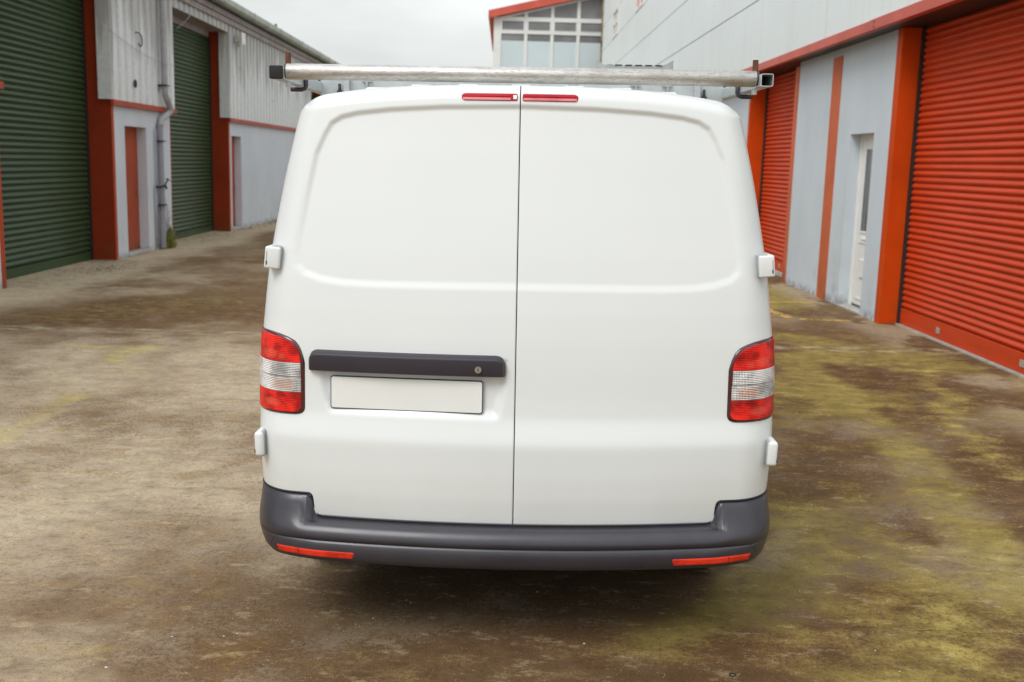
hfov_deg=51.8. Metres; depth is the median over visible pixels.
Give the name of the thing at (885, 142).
warehouse
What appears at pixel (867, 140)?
door
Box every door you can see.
[124,127,139,250]
[231,136,236,225]
[847,134,873,305]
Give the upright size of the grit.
0.009 m
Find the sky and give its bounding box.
[233,0,532,66]
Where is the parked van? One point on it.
(516, 318)
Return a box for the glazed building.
[488,0,601,67]
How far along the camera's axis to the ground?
4.99 m
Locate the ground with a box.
[0,220,1023,681]
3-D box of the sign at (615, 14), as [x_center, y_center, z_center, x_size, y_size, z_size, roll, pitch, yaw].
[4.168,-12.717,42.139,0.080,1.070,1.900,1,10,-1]
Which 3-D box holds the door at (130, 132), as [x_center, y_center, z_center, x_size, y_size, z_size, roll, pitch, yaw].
[-6.667,-2.642,18.367,0.106,2.136,1.056,1,10,-1]
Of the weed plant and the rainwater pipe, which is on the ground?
the weed plant
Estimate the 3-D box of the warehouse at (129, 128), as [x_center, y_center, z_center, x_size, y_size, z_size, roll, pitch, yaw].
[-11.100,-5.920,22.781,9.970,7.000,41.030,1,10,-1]
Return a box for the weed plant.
[166,226,176,247]
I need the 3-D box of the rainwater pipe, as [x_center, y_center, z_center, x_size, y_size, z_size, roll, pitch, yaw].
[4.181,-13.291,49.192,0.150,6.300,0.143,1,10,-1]
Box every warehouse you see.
[0,0,338,288]
[602,0,1023,377]
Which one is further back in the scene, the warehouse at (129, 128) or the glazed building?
the glazed building
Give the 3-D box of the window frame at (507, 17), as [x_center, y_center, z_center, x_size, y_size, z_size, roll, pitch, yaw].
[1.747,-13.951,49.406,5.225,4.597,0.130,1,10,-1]
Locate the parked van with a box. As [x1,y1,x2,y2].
[254,52,777,570]
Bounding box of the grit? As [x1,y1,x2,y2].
[7,293,954,671]
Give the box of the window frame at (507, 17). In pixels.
[496,0,600,67]
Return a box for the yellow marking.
[770,302,850,320]
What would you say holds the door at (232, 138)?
in the warehouse at (129, 128)
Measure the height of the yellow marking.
0.001 m

